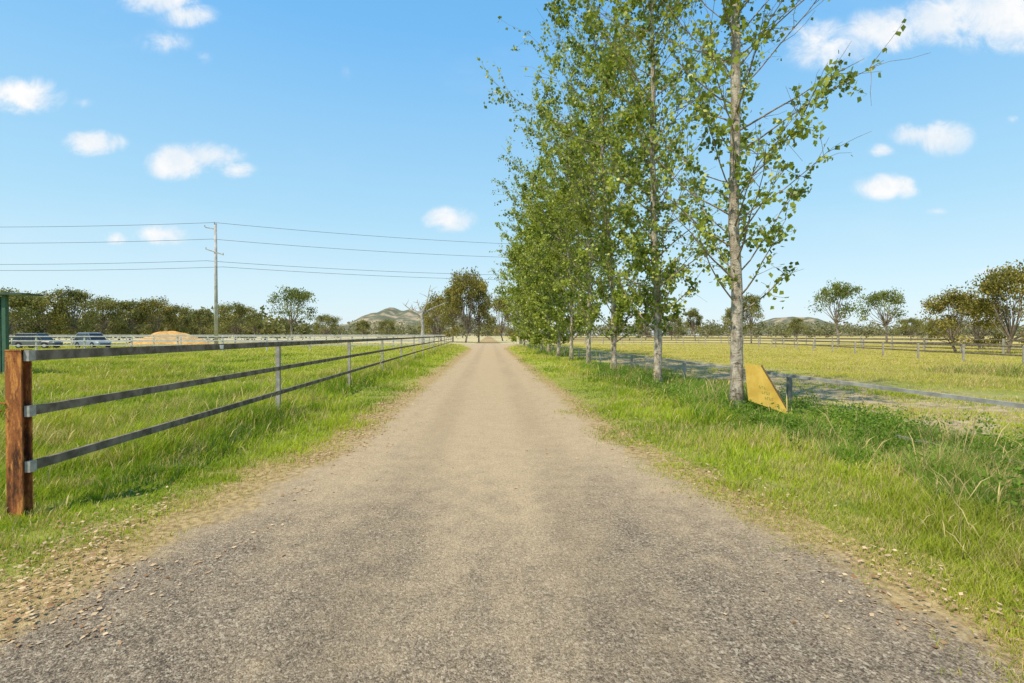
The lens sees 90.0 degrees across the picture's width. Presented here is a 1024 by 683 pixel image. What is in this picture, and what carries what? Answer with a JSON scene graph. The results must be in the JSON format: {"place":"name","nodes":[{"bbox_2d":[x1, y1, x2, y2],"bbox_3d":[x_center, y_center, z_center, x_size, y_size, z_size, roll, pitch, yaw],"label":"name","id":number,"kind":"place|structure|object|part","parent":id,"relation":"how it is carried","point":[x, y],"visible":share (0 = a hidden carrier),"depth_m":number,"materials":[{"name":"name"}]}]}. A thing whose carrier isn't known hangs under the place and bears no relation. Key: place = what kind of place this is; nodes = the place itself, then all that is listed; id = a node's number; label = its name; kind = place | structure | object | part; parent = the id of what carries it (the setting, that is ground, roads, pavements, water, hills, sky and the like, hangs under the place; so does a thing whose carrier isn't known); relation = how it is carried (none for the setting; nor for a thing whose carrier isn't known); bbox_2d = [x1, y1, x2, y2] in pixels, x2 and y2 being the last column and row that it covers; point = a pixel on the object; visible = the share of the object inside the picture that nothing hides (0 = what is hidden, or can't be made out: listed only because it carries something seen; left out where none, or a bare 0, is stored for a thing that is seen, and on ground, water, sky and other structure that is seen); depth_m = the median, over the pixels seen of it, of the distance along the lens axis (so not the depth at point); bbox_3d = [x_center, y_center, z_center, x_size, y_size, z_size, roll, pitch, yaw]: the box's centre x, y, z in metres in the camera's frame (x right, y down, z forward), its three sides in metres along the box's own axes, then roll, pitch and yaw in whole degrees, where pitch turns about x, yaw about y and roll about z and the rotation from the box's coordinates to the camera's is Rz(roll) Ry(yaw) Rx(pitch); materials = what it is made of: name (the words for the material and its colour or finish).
{"place":"outdoors","nodes":[
{"label":"outdoors","id":0,"kind":"place"},
{"bbox_2d":[297,307,508,335],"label":"hill","id":1,"kind":"structure","parent":0,"point":[409,316],"depth_m":847.89,"materials":[{"name":"grey stone"}]},
{"bbox_2d":[0,344,1023,682],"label":"road","id":2,"kind":"structure","parent":0,"point":[370,616],"depth_m":3.29,"materials":[{"name":"grey gravel"}]},
{"bbox_2d":[0,399,1023,647],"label":"leaf litter","id":3,"kind":"object","parent":2,"relation":"on","point":[342,521],"visible":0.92,"depth_m":3.41,"materials":[{"name":"plant"}]},
{"bbox_2d":[0,336,1023,682],"bbox_3d":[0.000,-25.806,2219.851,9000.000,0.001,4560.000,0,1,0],"label":"ground","id":4,"kind":"structure","parent":0,"point":[718,374],"depth_m":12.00,"materials":[{"name":"green plant"}]},
{"bbox_2d":[0,293,42,374],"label":"shelter","id":5,"kind":"object","parent":4,"relation":"on","point":[4,321],"visible":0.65,"depth_m":20.02,"materials":[{"name":"green metal"}]},
{"bbox_2d":[0,286,54,343],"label":"gum tree","id":6,"kind":"object","parent":4,"relation":"on","point":[32,306],"visible":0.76,"depth_m":82.61,"materials":[{"name":"green plant"}]},
{"bbox_2d":[12,333,62,347],"bbox_3d":[-57.354,-0.090,62.005,4.790,1.850,2.120,0,1,-4],"label":"parked car","id":7,"kind":"object","parent":4,"relation":"on","point":[33,338],"visible":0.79,"depth_m":61.19,"materials":[{"name":"grey paint"}]},
{"bbox_3d":[-57.894,-0.550,61.961,3.332,0.730,1.711,0,1,-4],"label":"window","id":8,"kind":"part","parent":7,"relation":"part of","materials":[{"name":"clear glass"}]},
{"bbox_2d":[9,289,75,339],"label":"gum tree","id":9,"kind":"object","parent":4,"relation":"on","point":[58,322],"visible":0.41,"depth_m":87.70,"materials":[{"name":"green plant"}]},
{"bbox_2d":[43,285,101,343],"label":"gum tree","id":10,"kind":"object","parent":4,"relation":"on","point":[74,298],"visible":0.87,"depth_m":91.31,"materials":[{"name":"green plant"}]},
{"bbox_2d":[74,333,111,347],"bbox_3d":[-51.514,-0.138,62.998,4.790,1.920,2.120,0,1,22],"label":"parked car","id":11,"kind":"object","parent":4,"relation":"on","point":[92,338],"visible":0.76,"depth_m":62.44,"materials":[{"name":"silver metal"}]},
{"bbox_3d":[-52.015,-0.600,63.194,3.333,0.800,1.712,0,1,22],"label":"window","id":12,"kind":"part","parent":11,"relation":"part of","materials":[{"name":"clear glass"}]},
{"bbox_2d":[75,295,135,339],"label":"gum tree","id":13,"kind":"object","parent":4,"relation":"on","point":[109,306],"visible":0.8,"depth_m":99.36,"materials":[{"name":"green plant"}]},
{"bbox_2d":[107,299,155,342],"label":"gum tree","id":14,"kind":"object","parent":4,"relation":"on","point":[133,310],"visible":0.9,"depth_m":103.83,"materials":[{"name":"green plant"}]},
{"bbox_2d":[131,295,184,337],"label":"gum tree","id":15,"kind":"object","parent":4,"relation":"on","point":[155,306],"visible":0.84,"depth_m":107.66,"materials":[{"name":"green plant"}]},
{"bbox_2d":[9,305,311,339],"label":"woodland edge","id":16,"kind":"object","parent":4,"relation":"on","point":[273,326],"visible":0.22,"depth_m":134.12,"materials":[{"name":"green plant"}]},
{"bbox_2d":[129,331,211,344],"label":"sand pile","id":17,"kind":"object","parent":4,"relation":"on","point":[165,333],"visible":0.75,"depth_m":85.77,"materials":[{"name":"beige sand"}]},
{"bbox_2d":[151,303,198,334],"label":"gum tree","id":18,"kind":"object","parent":4,"relation":"on","point":[183,312],"visible":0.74,"depth_m":111.53,"materials":[{"name":"green plant"}]},
{"bbox_2d":[189,307,213,337],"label":"gum tree","id":19,"kind":"object","parent":4,"relation":"on","point":[199,316],"visible":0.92,"depth_m":114.49,"materials":[{"name":"green plant"}]},
{"bbox_2d":[204,222,223,343],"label":"power pole","id":20,"kind":"object","parent":4,"relation":"on","point":[215,288],"visible":0.95,"depth_m":74.74,"materials":[{"name":"grey wood"}]},
{"bbox_2d":[0,267,209,270],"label":"power line","id":21,"kind":"object","parent":20,"relation":"attached to","point":[59,270],"visible":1,"depth_m":75.91,"materials":[{"name":"metal"}]},
{"bbox_2d":[49,222,213,226],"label":"power line","id":22,"kind":"object","parent":20,"relation":"attached to","point":[119,225],"visible":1,"depth_m":75.28,"materials":[{"name":"metal"}]},
{"bbox_2d":[217,239,487,256],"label":"power line","id":23,"kind":"object","parent":20,"relation":"attached to","point":[351,249],"visible":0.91,"depth_m":81.75,"materials":[{"name":"metal"}]},
{"bbox_2d":[217,261,487,274],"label":"power line","id":24,"kind":"object","parent":20,"relation":"attached to","point":[351,269],"visible":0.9,"depth_m":82.08,"materials":[{"name":"metal"}]},
{"bbox_2d":[215,222,503,243],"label":"power line","id":25,"kind":"object","parent":20,"relation":"attached to","point":[364,235],"visible":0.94,"depth_m":82.41,"materials":[{"name":"metal"}]},
{"bbox_2d":[230,267,497,279],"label":"power line","id":26,"kind":"object","parent":20,"relation":"attached to","point":[369,275],"visible":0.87,"depth_m":82.32,"materials":[{"name":"metal"}]},
{"bbox_2d":[9,336,433,350],"bbox_3d":[-37.119,0.228,49.981,58.417,1.590,0.162,0,1,-8],"label":"rail fence","id":27,"kind":"object","parent":4,"relation":"on","point":[84,340],"visible":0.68,"depth_m":50.63,"materials":[{"name":"wood"}]},
{"bbox_2d":[0,336,451,517],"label":"rail fence","id":28,"kind":"object","parent":4,"relation":"on","point":[21,410],"visible":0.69,"depth_m":5.11,"materials":[{"name":"metal"}]},
{"bbox_2d":[9,335,444,344],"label":"rail fence","id":29,"kind":"object","parent":4,"relation":"on","point":[207,338],"visible":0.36,"depth_m":82.34,"materials":[{"name":"metal"}]},
{"bbox_2d":[204,300,263,342],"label":"gum tree","id":30,"kind":"object","parent":4,"relation":"on","point":[242,311],"visible":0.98,"depth_m":111.16,"materials":[{"name":"green plant"}]},
{"bbox_2d":[247,313,265,339],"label":"gum tree","id":31,"kind":"object","parent":4,"relation":"on","point":[254,329],"visible":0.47,"depth_m":120.44,"materials":[{"name":"green plant"}]},
{"bbox_2d":[263,285,317,339],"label":"gum tree","id":32,"kind":"object","parent":4,"relation":"on","point":[294,295],"visible":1,"depth_m":95.66,"materials":[{"name":"green plant"}]},
{"bbox_2d":[312,313,340,339],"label":"gum tree","id":33,"kind":"object","parent":4,"relation":"on","point":[324,319],"visible":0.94,"depth_m":139.04,"materials":[{"name":"green plant"}]},
{"bbox_2d":[353,319,371,337],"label":"gum tree","id":34,"kind":"object","parent":4,"relation":"on","point":[361,326],"visible":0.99,"depth_m":149.73,"materials":[{"name":"green plant"}]},
{"bbox_2d":[375,318,398,337],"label":"gum tree","id":35,"kind":"object","parent":4,"relation":"on","point":[388,324],"visible":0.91,"depth_m":149.08,"materials":[{"name":"green plant"}]},
{"bbox_2d":[404,285,447,343],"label":"dead tree","id":36,"kind":"object","parent":4,"relation":"on","point":[420,314],"visible":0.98,"depth_m":87.85,"materials":[{"name":"grey wood"}]},
{"bbox_2d":[413,300,448,339],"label":"gum tree","id":37,"kind":"object","parent":4,"relation":"on","point":[433,323],"visible":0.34,"depth_m":123.71,"materials":[{"name":"green plant"}]},
{"bbox_2d":[416,291,459,339],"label":"gum tree","id":38,"kind":"object","parent":4,"relation":"on","point":[427,320],"visible":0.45,"depth_m":117.13,"materials":[{"name":"green plant"}]},
{"bbox_2d":[436,286,471,342],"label":"gum tree","id":39,"kind":"object","parent":4,"relation":"on","point":[451,321],"visible":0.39,"depth_m":111.42,"materials":[{"name":"green plant"}]},
{"bbox_2d":[446,266,497,342],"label":"gum tree","id":40,"kind":"object","parent":4,"relation":"on","point":[469,283],"visible":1,"depth_m":107.36,"materials":[{"name":"green plant"}]},
{"bbox_2d":[460,277,495,342],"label":"gum tree","id":41,"kind":"object","parent":4,"relation":"on","point":[477,298],"visible":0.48,"depth_m":110.17,"materials":[{"name":"green plant"}]},
{"bbox_2d":[484,292,513,340],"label":"gum tree","id":42,"kind":"object","parent":4,"relation":"on","point":[500,303],"visible":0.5,"depth_m":139.19,"materials":[{"name":"green plant"}]},
{"bbox_2d":[491,240,541,345],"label":"poplar tree","id":43,"kind":"object","parent":4,"relation":"on","point":[504,278],"visible":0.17,"depth_m":73.92,"materials":[{"name":"green plant"}]},
{"bbox_2d":[488,223,544,346],"bbox_3d":[1.562,-6.742,64.589,8.866,15.197,7.757,1,1,40],"label":"poplar tree","id":44,"kind":"object","parent":4,"relation":"on","point":[504,297],"visible":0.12,"depth_m":64.65,"materials":[{"name":"green plant"}]},
{"bbox_2d":[509,307,543,336],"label":"gum tree","id":45,"kind":"object","parent":4,"relation":"on","point":[517,331],"visible":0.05,"depth_m":129.39,"materials":[{"name":"green plant"}]},
{"bbox_2d":[492,188,574,350],"bbox_3d":[2.872,-7.126,50.712,9.519,16.317,8.328,0,1,-25],"label":"poplar tree","id":46,"kind":"object","parent":4,"relation":"on","point":[527,284],"visible":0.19,"depth_m":49.69,"materials":[{"name":"green plant"}]},
{"bbox_2d":[489,217,584,348],"bbox_3d":[2.615,-7.326,56.889,9.456,16.550,9.352,1,1,41],"label":"poplar tree","id":47,"kind":"object","parent":4,"relation":"on","point":[504,235],"visible":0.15,"depth_m":57.10,"materials":[{"name":"green plant"}]},
{"bbox_2d":[494,142,609,352],"bbox_3d":[3.133,-7.649,43.892,10.013,17.524,9.902,0,1,-25],"label":"poplar tree","id":48,"kind":"object","parent":4,"relation":"on","point":[531,246],"visible":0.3,"depth_m":43.60,"materials":[{"name":"green plant"}]},
{"bbox_2d":[511,133,625,356],"bbox_3d":[4.198,-7.202,37.599,8.573,16.796,9.799,0,1,-1],"label":"poplar tree","id":49,"kind":"object","parent":4,"relation":"on","point":[541,323],"visible":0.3,"depth_m":37.77,"materials":[{"name":"green plant"}]},
{"bbox_2d":[491,55,665,359],"bbox_3d":[3.631,-7.444,30.904,9.505,17.444,10.145,0,1,-9],"label":"poplar tree","id":50,"kind":"object","parent":4,"relation":"on","point":[557,256],"visible":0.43,"depth_m":31.45,"materials":[{"name":"green plant"}]},
{"bbox_2d":[477,0,728,369],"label":"poplar tree","id":51,"kind":"object","parent":4,"relation":"on","point":[606,242],"visible":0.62,"depth_m":20.54,"materials":[{"name":"green plant"}]},
{"bbox_2d":[534,20,675,364],"bbox_3d":[4.078,-7.195,25.915,8.269,17.055,6.876,1,1,42],"label":"poplar tree","id":52,"kind":"object","parent":4,"relation":"on","point":[589,288],"visible":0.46,"depth_m":26.17,"materials":[{"name":"green plant"}]},
{"bbox_2d":[604,320,624,336],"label":"gum tree","id":53,"kind":"object","parent":4,"relation":"on","point":[623,330],"visible":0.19,"depth_m":159.03,"materials":[{"name":"green plant"}]},
{"bbox_2d":[257,319,1023,337],"bbox_3d":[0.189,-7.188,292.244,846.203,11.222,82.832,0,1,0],"label":"woodland","id":54,"kind":"object","parent":4,"relation":"on","point":[714,329],"visible":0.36,"depth_m":274.33,"materials":[{"name":"green plant"}]},
{"bbox_2d":[509,0,784,384],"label":"poplar tree","id":55,"kind":"object","parent":4,"relation":"on","point":[669,277],"visible":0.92,"depth_m":15.43,"materials":[{"name":"green plant"}]},
{"bbox_2d":[633,314,662,339],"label":"gum tree","id":56,"kind":"object","parent":4,"relation":"on","point":[646,332],"visible":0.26,"depth_m":149.48,"materials":[{"name":"green plant"}]},
{"bbox_2d":[662,314,686,339],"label":"gum tree","id":57,"kind":"object","parent":4,"relation":"on","point":[678,323],"visible":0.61,"depth_m":149.19,"materials":[{"name":"green plant"}]},
{"bbox_2d":[683,307,703,339],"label":"gum tree","id":58,"kind":"object","parent":4,"relation":"on","point":[693,313],"visible":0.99,"depth_m":130.31,"materials":[{"name":"green plant"}]},
{"bbox_2d":[719,308,748,333],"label":"gum tree","id":59,"kind":"object","parent":4,"relation":"on","point":[727,322],"visible":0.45,"depth_m":139.90,"materials":[{"name":"green plant"}]},
{"bbox_2d":[743,292,767,342],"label":"gum tree","id":60,"kind":"object","parent":4,"relation":"on","point":[750,300],"visible":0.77,"depth_m":99.38,"materials":[{"name":"green plant"}]},
{"bbox_2d":[584,0,930,413],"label":"poplar tree","id":61,"kind":"object","parent":4,"relation":"on","point":[738,142],"visible":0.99,"depth_m":10.16,"materials":[{"name":"green plant"}]},
{"bbox_2d":[745,364,789,413],"bbox_3d":[5.031,0.948,10.104,0.919,1.037,0.035,0,-11,-14],"label":"sign board","id":62,"kind":"object","parent":4,"relation":"on","point":[761,388],"visible":0.98,"depth_m":10.08,"materials":[{"name":"yellow wood"}]},
{"bbox_2d":[514,340,1023,408],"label":"rail fence","id":63,"kind":"object","parent":4,"relation":"on","point":[789,380],"visible":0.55,"depth_m":9.49,"materials":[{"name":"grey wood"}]},
{"bbox_2d":[561,335,1008,347],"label":"rail fence","id":64,"kind":"object","parent":4,"relation":"on","point":[760,338],"visible":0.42,"depth_m":89.66,"materials":[{"name":"wood"}]},
{"bbox_2d":[567,337,1023,353],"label":"rail fence","id":65,"kind":"object","parent":4,"relation":"on","point":[1003,349],"visible":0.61,"depth_m":57.62,"materials":[{"name":"wood"}]},
{"bbox_2d":[783,317,808,339],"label":"gum tree","id":66,"kind":"object","parent":4,"relation":"on","point":[795,321],"visible":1,"depth_m":159.05,"materials":[{"name":"green plant"}]},
{"bbox_2d":[575,362,1023,525],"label":"weeds","id":67,"kind":"object","parent":4,"relation":"on","point":[865,418],"visible":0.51,"depth_m":8.00,"materials":[{"name":"green plant"}]},
{"bbox_2d":[894,435,1022,464],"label":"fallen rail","id":68,"kind":"object","parent":67,"relation":"on","point":[934,443],"visible":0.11,"depth_m":6.78,"materials":[{"name":"grey wood"}]},
{"bbox_2d":[804,278,869,343],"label":"gum tree","id":69,"kind":"object","parent":4,"relation":"on","point":[840,291],"visible":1,"depth_m":91.67,"materials":[{"name":"green plant"}]},
{"bbox_2d":[853,287,908,341],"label":"gum tree","id":70,"kind":"object","parent":4,"relation":"on","point":[883,295],"visible":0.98,"depth_m":97.58,"materials":[{"name":"green plant"}]},
{"bbox_2d":[771,339,1023,366],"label":"rail fence","id":71,"kind":"object","parent":4,"relation":"on","point":[963,352],"visible":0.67,"depth_m":34.85,"materials":[{"name":"wood"}]},
{"bbox_2d":[891,317,931,340],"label":"gum tree","id":72,"kind":"object","parent":4,"relation":"on","point":[905,326],"visible":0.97,"depth_m":149.57,"materials":[{"name":"green plant"}]},
{"bbox_2d":[925,317,946,340],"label":"gum tree","id":73,"kind":"object","parent":4,"relation":"on","point":[929,322],"visible":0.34,"depth_m":149.70,"materials":[{"name":"green plant"}]},
{"bbox_2d":[913,285,999,351],"bbox_3d":[40.472,-2.020,46.563,6.674,6.278,5.835,0,1,-35],"label":"gum tree","id":74,"kind":"object","parent":4,"relation":"on","point":[956,299],"visible":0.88,"depth_m":46.40,"materials":[{"name":"green plant"}]},
{"bbox_2d":[939,296,1009,347],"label":"gum tree","id":75,"kind":"object","parent":4,"relation":"on","point":[976,334],"visible":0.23,"depth_m":57.97,"materials":[{"name":"green plant"}]},
{"bbox_2d":[965,259,1023,353],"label":"gum tree","id":76,"kind":"object","parent":4,"relation":"on","point":[995,284],"visible":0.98,"depth_m":43.79,"materials":[{"name":"green plant"}]},
{"bbox_2d":[1007,287,1023,345],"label":"gum tree","id":77,"kind":"object","parent":4,"relation":"on","point":[1017,314],"visible":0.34,"depth_m":50.88,"materials":[{"name":"green plant"}]},
{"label":"power pole","id":78,"kind":"object","parent":4,"relation":"on","visible":0},
{"bbox_2d":[0,261,187,264],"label":"power line","id":79,"kind":"object","parent":78,"relation":"attached to","point":[89,263],"visible":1,"depth_m":75.44,"materials":[{"name":"metal"}]},
{"bbox_2d":[68,239,203,242],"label":"power line","id":80,"kind":"object","parent":78,"relation":"attached to","point":[130,241],"visible":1,"depth_m":75.19,"materials":[{"name":"metal"}]},
{"bbox_2d":[0,0,1023,334],"label":"sky","id":81,"kind":"structure","parent":0,"point":[360,118],"materials":[{"name":"blue"}]},
{"bbox_2d":[721,317,902,334],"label":"hill","id":82,"kind":"structure","parent":0,"point":[785,320],"depth_m":1009.61,"materials":[{"name":"green plant"}]},
{"bbox_2d":[888,322,1021,335],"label":"hill","id":83,"kind":"structure","parent":0,"point":[961,325],"depth_m":988.74,"materials":[{"name":"green plant"}]}
]}

